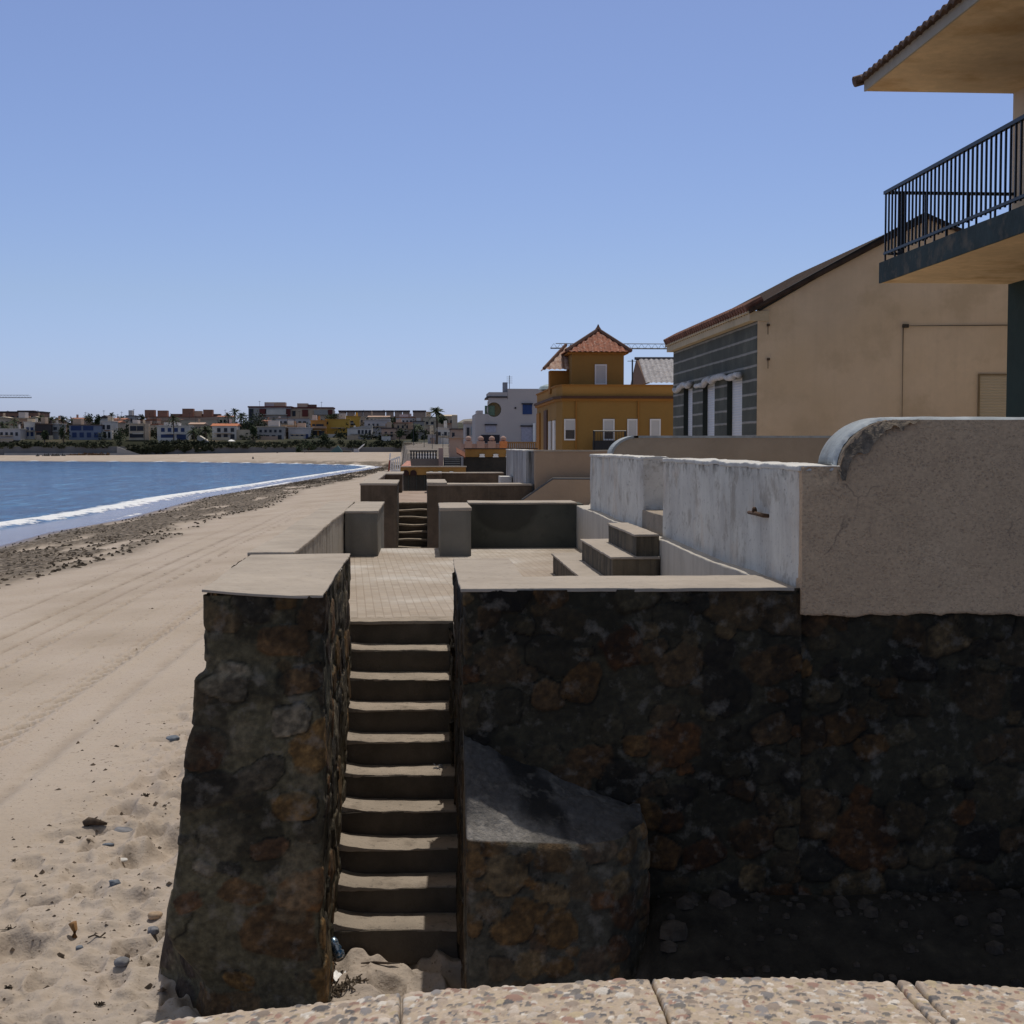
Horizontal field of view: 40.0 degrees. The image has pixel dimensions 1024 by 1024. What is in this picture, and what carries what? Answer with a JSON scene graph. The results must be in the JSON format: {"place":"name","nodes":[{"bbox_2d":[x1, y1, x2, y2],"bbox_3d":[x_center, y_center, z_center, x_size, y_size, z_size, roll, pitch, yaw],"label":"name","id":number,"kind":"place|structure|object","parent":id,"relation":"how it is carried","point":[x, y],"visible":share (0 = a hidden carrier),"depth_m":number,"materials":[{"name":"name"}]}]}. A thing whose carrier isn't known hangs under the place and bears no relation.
{"place":"outdoors","nodes":[
{"label":"outdoors","id":0,"kind":"place"},
{"bbox_2d":[0,461,376,545],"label":"sea","id":1,"kind":"structure","parent":0,"point":[37,498],"depth_m":165.76,"materials":[{"name":"liquid"}]},
{"bbox_2d":[399,491,426,501],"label":"second terrace floor","id":2,"kind":"structure","parent":0,"point":[412,496],"depth_m":36.50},
{"bbox_2d":[498,476,511,482],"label":"white block","id":3,"kind":"structure","parent":2,"relation":"on","point":[504,479],"depth_m":33.67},
{"bbox_2d":[506,449,533,490],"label":"whitewashed wall","id":4,"kind":"structure","parent":2,"relation":"on","point":[519,465],"depth_m":31.04,"materials":[{"name":"paint"}]},
{"bbox_2d":[338,548,581,642],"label":"terrace floor","id":5,"kind":"structure","parent":0,"point":[390,582],"depth_m":15.70,"materials":[{"name":"tile"}]},
{"bbox_2d":[551,509,662,575],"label":"concrete steps","id":6,"kind":"structure","parent":5,"relation":"on","point":[626,549],"depth_m":13.53,"materials":[{"name":"concrete"}]},
{"bbox_2d":[576,505,769,577],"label":"plinth","id":7,"kind":"structure","parent":5,"relation":"on","point":[677,558],"depth_m":12.21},
{"bbox_2d":[590,454,668,527],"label":"whitewashed wall","id":8,"kind":"structure","parent":7,"relation":"on","point":[627,488],"depth_m":15.71,"materials":[{"name":"paint"}]},
{"bbox_2d":[662,458,839,587],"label":"whitewashed wall","id":9,"kind":"structure","parent":7,"relation":"on","point":[708,503],"depth_m":10.03,"materials":[{"name":"paint"}]},
{"bbox_2d":[747,507,768,517],"bbox_3d":[1.618,-0.001,9.315,0.058,0.062,0.395,0,3,-10],"label":"pipe stub","id":10,"kind":"object","parent":9,"relation":"attached to","point":[756,513],"visible":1,"depth_m":9.26,"materials":[{"name":"metal"}]},
{"bbox_2d":[0,0,1012,422],"label":"sky","id":11,"kind":"structure","parent":0,"point":[220,206],"materials":[{"name":"blue"}]},
{"bbox_2d":[0,423,1023,1023],"bbox_3d":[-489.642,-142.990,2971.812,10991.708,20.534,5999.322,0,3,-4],"label":"beach ground","id":12,"kind":"structure","parent":0,"point":[84,647],"depth_m":13.14,"materials":[{"name":"sand"}]},
{"bbox_2d":[0,413,12,428],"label":"terrace house","id":13,"kind":"structure","parent":12,"relation":"on","point":[3,419],"depth_m":557.32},
{"bbox_2d":[0,423,27,442],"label":"seafront villa","id":14,"kind":"object","parent":12,"relation":"on","point":[8,435],"visible":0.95,"depth_m":481.38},
{"bbox_2d":[10,412,30,428],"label":"terrace house","id":15,"kind":"structure","parent":12,"relation":"on","point":[23,417],"depth_m":552.89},
{"bbox_2d":[0,410,49,419],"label":"apartment block","id":16,"kind":"structure","parent":12,"relation":"on","point":[14,414],"depth_m":645.52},
{"bbox_2d":[24,413,40,438],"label":"seafront villa","id":17,"kind":"object","parent":12,"relation":"on","point":[29,425],"visible":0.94,"depth_m":489.60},
{"bbox_2d":[35,416,52,439],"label":"seafront villa","id":18,"kind":"object","parent":12,"relation":"on","point":[44,425],"visible":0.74,"depth_m":487.91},
{"bbox_2d":[49,420,66,439],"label":"seafront villa","id":19,"kind":"object","parent":12,"relation":"on","point":[56,428],"visible":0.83,"depth_m":490.14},
{"bbox_2d":[68,921,77,937],"bbox_3d":[-3.007,2.859,9.649,0.062,0.110,0.057,0,3,-4],"label":"cork float","id":20,"kind":"object","parent":12,"relation":"on","point":[73,926],"visible":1,"depth_m":9.63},
{"bbox_2d":[69,419,102,439],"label":"seafront villa","id":21,"kind":"object","parent":12,"relation":"on","point":[79,429],"visible":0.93,"depth_m":485.88,"materials":[{"name":"paint"}]},
{"bbox_2d":[82,816,106,825],"bbox_3d":[-3.733,2.770,12.608,0.222,0.083,0.080,0,3,-4],"label":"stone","id":22,"kind":"object","parent":12,"relation":"on","point":[89,821],"visible":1,"depth_m":12.58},
{"bbox_2d":[101,413,118,439],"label":"seafront villa","id":23,"kind":"object","parent":12,"relation":"on","point":[110,425],"visible":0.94,"depth_m":488.31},
{"bbox_2d":[112,428,125,446],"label":"tree","id":24,"kind":"object","parent":12,"relation":"on","point":[117,436],"visible":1,"depth_m":477.49,"materials":[{"name":"green plant"}]},
{"bbox_2d":[1,549,238,1022],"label":"sand crumbs","id":25,"kind":"object","parent":12,"relation":"on","point":[149,985],"visible":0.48,"depth_m":10.94,"materials":[{"name":"sand"}]},
{"bbox_2d":[114,956,129,966],"bbox_3d":[-2.507,2.888,9.041,0.097,0.058,0.099,0,3,-4],"label":"beach stone","id":26,"kind":"object","parent":12,"relation":"on","point":[123,961],"visible":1,"depth_m":9.01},
{"bbox_2d":[114,827,132,831],"bbox_3d":[-3.432,2.813,12.460,0.170,0.039,0.186,0,3,-4],"label":"beach stone","id":27,"kind":"object","parent":12,"relation":"on","point":[123,829],"visible":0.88,"depth_m":12.42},
{"bbox_2d":[125,410,137,422],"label":"terrace house","id":28,"kind":"structure","parent":12,"relation":"on","point":[131,415],"depth_m":610.25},
{"bbox_2d":[128,415,150,439],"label":"seafront villa","id":29,"kind":"object","parent":12,"relation":"on","point":[138,430],"visible":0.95,"depth_m":484.91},
{"bbox_2d":[140,413,160,423],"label":"terrace house","id":30,"kind":"structure","parent":12,"relation":"on","point":[154,420],"depth_m":580.55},
{"bbox_2d":[147,926,158,934],"bbox_3d":[-2.470,2.881,9.697,0.078,0.052,0.085,-2,3,-33],"label":"beach stone","id":31,"kind":"object","parent":12,"relation":"on","point":[153,930],"visible":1,"depth_m":9.67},
{"bbox_2d":[148,911,162,919],"bbox_3d":[-2.534,2.865,9.994,0.105,0.056,0.085,0,3,-4],"label":"beach stone","id":32,"kind":"object","parent":12,"relation":"on","point":[153,915],"visible":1,"depth_m":9.96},
{"bbox_2d":[165,413,180,447],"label":"palm tree","id":33,"kind":"object","parent":12,"relation":"on","point":[173,419],"visible":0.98,"depth_m":479.61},
{"bbox_2d":[156,422,193,442],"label":"seafront villa","id":34,"kind":"object","parent":12,"relation":"on","point":[164,431],"visible":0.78,"depth_m":486.68,"materials":[{"name":"paint"}]},
{"bbox_2d":[145,409,220,420],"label":"hotel block","id":35,"kind":"structure","parent":12,"relation":"on","point":[162,415],"depth_m":631.08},
{"bbox_2d":[185,426,200,448],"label":"palm tree","id":36,"kind":"object","parent":12,"relation":"on","point":[193,431],"visible":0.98,"depth_m":479.30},
{"bbox_2d":[189,419,207,433],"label":"terrace house","id":37,"kind":"structure","parent":12,"relation":"on","point":[198,424],"depth_m":533.88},
{"bbox_2d":[181,412,217,427],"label":"terrace house","id":38,"kind":"structure","parent":12,"relation":"on","point":[209,421],"depth_m":591.65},
{"bbox_2d":[0,447,400,454],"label":"sea wall","id":39,"kind":"structure","parent":12,"relation":"on","point":[57,450],"depth_m":469.91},
{"bbox_2d":[0,439,402,453],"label":"hedge","id":40,"kind":"object","parent":12,"relation":"on","point":[155,446],"visible":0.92,"depth_m":472.78,"materials":[{"name":"green plant"}]},
{"bbox_2d":[199,426,214,439],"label":"palm tree","id":41,"kind":"object","parent":12,"relation":"on","point":[208,429],"visible":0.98,"depth_m":479.56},
{"bbox_2d":[0,443,414,588],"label":"band of beach pebbles","id":42,"kind":"object","parent":12,"relation":"on","point":[312,481],"visible":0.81,"depth_m":72.69,"materials":[{"name":"gravel"}]},
{"bbox_2d":[5,415,435,439],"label":"town scrub","id":43,"kind":"object","parent":12,"relation":"on","point":[338,434],"visible":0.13,"depth_m":500.82,"materials":[{"name":"green plant"}]},
{"bbox_2d":[217,416,234,423],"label":"terrace house","id":44,"kind":"structure","parent":12,"relation":"on","point":[226,419],"depth_m":592.42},
{"bbox_2d":[211,419,252,439],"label":"seafront villa","id":45,"kind":"object","parent":12,"relation":"on","point":[229,431],"visible":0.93,"depth_m":489.94,"materials":[{"name":"paint"}]},
{"bbox_2d":[232,412,250,429],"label":"palm tree","id":46,"kind":"object","parent":12,"relation":"on","point":[241,418],"visible":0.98,"depth_m":523.15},
{"bbox_2d":[159,553,351,1016],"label":"stone pier","id":47,"kind":"structure","parent":12,"relation":"on","point":[252,908],"depth_m":8.19,"materials":[{"name":"stone"}]},
{"bbox_2d":[249,410,267,426],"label":"tree","id":48,"kind":"object","parent":12,"relation":"on","point":[257,420],"visible":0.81,"depth_m":533.26,"materials":[{"name":"green plant"}]},
{"bbox_2d":[248,401,292,423],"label":"apartment block","id":49,"kind":"structure","parent":12,"relation":"on","point":[277,409],"depth_m":642.53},
{"bbox_2d":[256,418,286,439],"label":"annex house","id":50,"kind":"structure","parent":12,"relation":"on","point":[273,430],"depth_m":494.84,"materials":[{"name":"paint"}]},
{"bbox_2d":[271,411,311,426],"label":"terrace house","id":51,"kind":"structure","parent":12,"relation":"on","point":[283,421],"depth_m":554.53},
{"bbox_2d":[287,423,312,438],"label":"terrace house","id":52,"kind":"structure","parent":12,"relation":"on","point":[301,431],"depth_m":500.39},
{"bbox_2d":[247,501,354,554],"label":"parapet wall","id":53,"kind":"structure","parent":12,"relation":"on","point":[321,530],"depth_m":14.71,"materials":[{"name":"concrete"}]},
{"bbox_2d":[300,441,317,449],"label":"tree","id":54,"kind":"object","parent":12,"relation":"on","point":[308,446],"visible":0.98,"depth_m":469.63,"materials":[{"name":"green plant"}]},
{"bbox_2d":[291,402,334,419],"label":"apartment block","id":55,"kind":"structure","parent":12,"relation":"on","point":[307,410],"depth_m":645.88,"materials":[{"name":"paint"}]},
{"bbox_2d":[310,415,327,437],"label":"terrace house","id":56,"kind":"structure","parent":12,"relation":"on","point":[318,426],"depth_m":510.64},
{"bbox_2d":[301,446,351,451],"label":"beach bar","id":57,"kind":"object","parent":12,"relation":"on","point":[337,449],"visible":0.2,"depth_m":458.53,"materials":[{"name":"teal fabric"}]},
{"bbox_2d":[325,413,350,437],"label":"terrace house","id":58,"kind":"structure","parent":12,"relation":"on","point":[334,425],"depth_m":516.08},
{"bbox_2d":[331,936,344,959],"bbox_3d":[-1.129,2.810,9.067,0.112,0.141,0.068,1,3,26],"label":"plastic bottle","id":59,"kind":"object","parent":12,"relation":"on","point":[338,951],"visible":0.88,"depth_m":9.04,"materials":[{"name":"plastic"}]},
{"bbox_2d":[330,958,368,997],"bbox_3d":[-1.038,2.893,8.735,0.288,0.146,0.677,0,3,-9],"label":"dry seaweed","id":60,"kind":"object","parent":12,"relation":"on","point":[337,988],"visible":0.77,"depth_m":8.56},
{"bbox_2d":[346,413,360,426],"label":"terrace house","id":61,"kind":"structure","parent":12,"relation":"on","point":[355,420],"depth_m":536.25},
{"bbox_2d":[346,425,380,439],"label":"terrace house","id":62,"kind":"structure","parent":12,"relation":"on","point":[353,432],"depth_m":496.65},
{"bbox_2d":[345,501,384,555],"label":"end wall","id":63,"kind":"structure","parent":12,"relation":"on","point":[364,528],"depth_m":18.55,"materials":[{"name":"concrete"}]},
{"bbox_2d":[364,419,390,436],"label":"terrace house","id":64,"kind":"structure","parent":12,"relation":"on","point":[377,424],"depth_m":516.94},
{"bbox_2d":[368,412,389,419],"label":"terrace house","id":65,"kind":"structure","parent":12,"relation":"on","point":[371,417],"depth_m":596.59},
{"bbox_2d":[361,961,399,963],"bbox_3d":[-0.843,2.886,9.014,0.251,0.018,0.026,0,3,-1],"label":"twig","id":66,"kind":"object","parent":12,"relation":"on","point":[376,962],"visible":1,"depth_m":9.01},
{"bbox_2d":[360,471,403,547],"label":"terrace wall","id":67,"kind":"structure","parent":12,"relation":"on","point":[387,488],"depth_m":29.04,"materials":[{"name":"concrete"}]},
{"bbox_2d":[338,410,425,424],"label":"townhouse row","id":68,"kind":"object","parent":12,"relation":"on","point":[416,413],"visible":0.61,"depth_m":685.79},
{"bbox_2d":[381,422,396,440],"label":"terrace house","id":69,"kind":"structure","parent":12,"relation":"on","point":[389,430],"depth_m":492.45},
{"bbox_2d":[332,616,457,963],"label":"stone stairs","id":70,"kind":"structure","parent":12,"relation":"on","point":[396,900],"depth_m":10.33,"materials":[{"name":"concrete"}]},
{"bbox_2d":[390,456,399,471],"bbox_3d":[-4.131,-1.568,49.865,0.354,0.833,0.090,0,3,-4],"label":"beach steps rail","id":71,"kind":"object","parent":12,"relation":"on","point":[393,459],"visible":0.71,"depth_m":49.82,"materials":[{"name":"metal"}]},
{"bbox_2d":[393,419,412,438],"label":"terrace house","id":72,"kind":"structure","parent":12,"relation":"on","point":[408,427],"depth_m":502.55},
{"bbox_2d":[395,410,415,430],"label":"terrace house","id":73,"kind":"structure","parent":12,"relation":"on","point":[404,417],"depth_m":567.35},
{"bbox_2d":[398,502,426,547],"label":"stone stairs","id":74,"kind":"structure","parent":12,"relation":"on","point":[412,524],"depth_m":31.74,"materials":[{"name":"stone"}]},
{"bbox_2d":[412,418,424,438],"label":"terrace house","id":75,"kind":"structure","parent":12,"relation":"on","point":[419,421],"depth_m":508.00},
{"bbox_2d":[410,450,438,465],"bbox_3d":[-3.499,-1.575,56.079,1.147,1.770,0.400,0,3,-4],"label":"balustrade","id":76,"kind":"object","parent":12,"relation":"on","point":[428,461],"visible":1,"depth_m":55.89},
{"bbox_2d":[422,412,435,433],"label":"terrace house","id":77,"kind":"structure","parent":12,"relation":"on","point":[431,421],"depth_m":558.00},
{"bbox_2d":[427,425,435,443],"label":"cottage","id":78,"kind":"structure","parent":12,"relation":"on","point":[431,436],"depth_m":304.09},
{"bbox_2d":[400,466,466,490],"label":"terrace wall","id":79,"kind":"structure","parent":12,"relation":"on","point":[414,478],"depth_m":51.92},
{"bbox_2d":[428,407,447,443],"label":"palm tree","id":80,"kind":"object","parent":12,"relation":"on","point":[436,411],"visible":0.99,"depth_m":288.87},
{"bbox_2d":[435,415,449,443],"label":"cottage","id":81,"kind":"structure","parent":12,"relation":"on","point":[444,438],"depth_m":299.17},
{"bbox_2d":[438,415,457,427],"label":"terrace house","id":82,"kind":"structure","parent":12,"relation":"on","point":[449,418],"depth_m":498.56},
{"bbox_2d":[444,457,462,465],"bbox_3d":[-2.299,-1.508,55.246,0.765,1.315,0.620,0,3,-4],"label":"louvre box","id":83,"kind":"object","parent":12,"relation":"on","point":[453,461],"visible":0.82,"depth_m":54.96,"materials":[{"name":"black metal"}]},
{"bbox_2d":[449,438,461,456],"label":"cottage","id":84,"kind":"structure","parent":12,"relation":"on","point":[454,443],"depth_m":119.81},
{"bbox_2d":[449,415,462,443],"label":"cottage","id":85,"kind":"structure","parent":12,"relation":"on","point":[455,432],"depth_m":239.56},
{"bbox_2d":[426,472,503,483],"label":"terrace wall","id":86,"kind":"structure","parent":12,"relation":"on","point":[470,477],"depth_m":39.89,"materials":[{"name":"concrete"}]},
{"bbox_2d":[462,421,471,443],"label":"glazed porch house","id":87,"kind":"structure","parent":12,"relation":"on","point":[467,428],"depth_m":169.73,"materials":[{"name":"white glass"}]},
{"bbox_2d":[427,479,532,547],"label":"terrace wall","id":88,"kind":"structure","parent":12,"relation":"on","point":[440,490],"depth_m":29.11,"materials":[{"name":"concrete"}]},
{"bbox_2d":[461,436,506,456],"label":"garden wall","id":89,"kind":"structure","parent":12,"relation":"on","point":[482,444],"depth_m":73.88,"materials":[{"name":"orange paint"}]},
{"bbox_2d":[507,442,535,447],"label":"railing","id":90,"kind":"object","parent":89,"relation":"attached to","point":[521,444],"visible":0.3,"depth_m":74.09,"materials":[{"name":"brown wood"}]},
{"bbox_2d":[456,447,537,475],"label":"terrace wall","id":91,"kind":"structure","parent":12,"relation":"on","point":[484,459],"depth_m":58.04,"materials":[{"name":"concrete"}]},
{"bbox_2d":[472,375,541,447],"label":"white house","id":92,"kind":"structure","parent":12,"relation":"on","point":[510,415],"depth_m":139.99,"materials":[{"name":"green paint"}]},
{"bbox_2d":[522,403,532,413],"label":"blue window","id":93,"kind":"structure","parent":92,"relation":"in","point":[527,407],"depth_m":140.00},
{"bbox_2d":[438,500,583,555],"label":"end wall","id":94,"kind":"structure","parent":12,"relation":"on","point":[466,527],"depth_m":20.07,"materials":[{"name":"concrete"}]},
{"bbox_2d":[461,729,649,988],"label":"buttress","id":95,"kind":"structure","parent":12,"relation":"on","point":[556,881],"depth_m":7.86,"materials":[{"name":"stone"}]},
{"bbox_2d":[522,450,607,504],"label":"tan wall","id":96,"kind":"structure","parent":12,"relation":"on","point":[561,474],"depth_m":29.09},
{"bbox_2d":[141,976,1023,1023],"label":"parapet wall","id":97,"kind":"structure","parent":12,"relation":"on","point":[745,1000],"depth_m":1.52,"materials":[{"name":"stone"}]},
{"bbox_2d":[534,324,672,449],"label":"yellow house","id":98,"kind":"structure","parent":12,"relation":"on","point":[587,399],"depth_m":60.37,"materials":[{"name":"paint"}]},
{"bbox_2d":[548,421,551,449],"bbox_3d":[1.742,-3.284,63.856,0.095,1.650,1.280,0,3,-4],"label":"window","id":99,"kind":"structure","parent":98,"relation":"in","point":[550,422],"depth_m":63.30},
{"bbox_2d":[552,420,555,449],"bbox_3d":[1.867,-3.191,61.892,0.095,1.650,1.020,0,3,-4],"label":"window","id":100,"kind":"structure","parent":98,"relation":"in","point":[553,422],"depth_m":61.40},
{"bbox_2d":[564,419,574,439],"bbox_3d":[2.482,-3.518,60.154,0.515,0.910,0.048,0,3,-4],"label":"window","id":101,"kind":"structure","parent":98,"relation":"in","point":[569,424],"depth_m":60.15,"materials":[{"name":"white glass"}]},
{"bbox_2d":[595,364,606,383],"bbox_3d":[3.920,-6.064,62.132,0.533,0.899,0.048,0,3,-4],"label":"tower window","id":102,"kind":"structure","parent":98,"relation":"in","point":[600,369],"depth_m":62.12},
{"bbox_2d":[603,419,614,439],"bbox_3d":[4.140,-3.524,60.260,0.499,0.912,0.048,0,3,-4],"label":"window","id":103,"kind":"structure","parent":98,"relation":"in","point":[608,424],"depth_m":60.26,"materials":[{"name":"white glass"}]},
{"bbox_2d":[627,419,637,435],"bbox_3d":[5.159,-3.528,60.324,0.446,0.913,0.048,0,3,-4],"label":"window","id":104,"kind":"structure","parent":98,"relation":"in","point":[632,424],"depth_m":60.31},
{"bbox_2d":[650,419,660,435],"bbox_3d":[6.144,-3.532,60.387,0.466,0.914,0.048,0,3,-4],"label":"window","id":105,"kind":"structure","parent":98,"relation":"in","point":[655,424],"depth_m":60.37,"materials":[{"name":"white glass"}]},
{"bbox_2d":[550,343,666,348],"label":"tower crane","id":106,"kind":"object","parent":12,"relation":"on","point":[551,347],"visible":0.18,"depth_m":330.95,"materials":[{"name":"metal"}]},
{"bbox_2d":[448,558,801,988],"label":"stone wall","id":107,"kind":"structure","parent":12,"relation":"on","point":[671,706],"depth_m":8.35,"materials":[{"name":"stone"}]},
{"bbox_2d":[630,357,672,384],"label":"gabled house","id":108,"kind":"structure","parent":12,"relation":"on","point":[647,370],"depth_m":88.27,"materials":[{"name":"grey tile"}]},
{"bbox_2d":[607,436,830,463],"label":"curved wall","id":109,"kind":"structure","parent":12,"relation":"on","point":[800,449],"depth_m":20.32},
{"bbox_2d":[663,212,1007,435],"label":"striped house","id":110,"kind":"structure","parent":12,"relation":"on","point":[831,347],"depth_m":24.38,"materials":[{"name":"paint"}]},
{"bbox_2d":[977,374,1006,416],"bbox_3d":[8.551,-1.303,24.543,0.901,2.205,0.028,0,3,-4],"label":"side window","id":111,"kind":"structure","parent":110,"relation":"in","point":[991,387],"depth_m":24.50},
{"bbox_2d":[656,887,1023,986],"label":"rubble","id":112,"kind":"object","parent":12,"relation":"on","point":[671,930],"visible":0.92,"depth_m":8.20,"materials":[{"name":"stone"}]},
{"bbox_2d":[789,417,1023,894],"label":"rendered wall","id":113,"kind":"structure","parent":12,"relation":"on","point":[910,581],"depth_m":8.44,"materials":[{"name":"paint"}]},
{"bbox_2d":[852,0,1023,416],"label":"building","id":114,"kind":"structure","parent":12,"relation":"on","point":[963,46],"depth_m":17.87,"materials":[{"name":"beige paint"}]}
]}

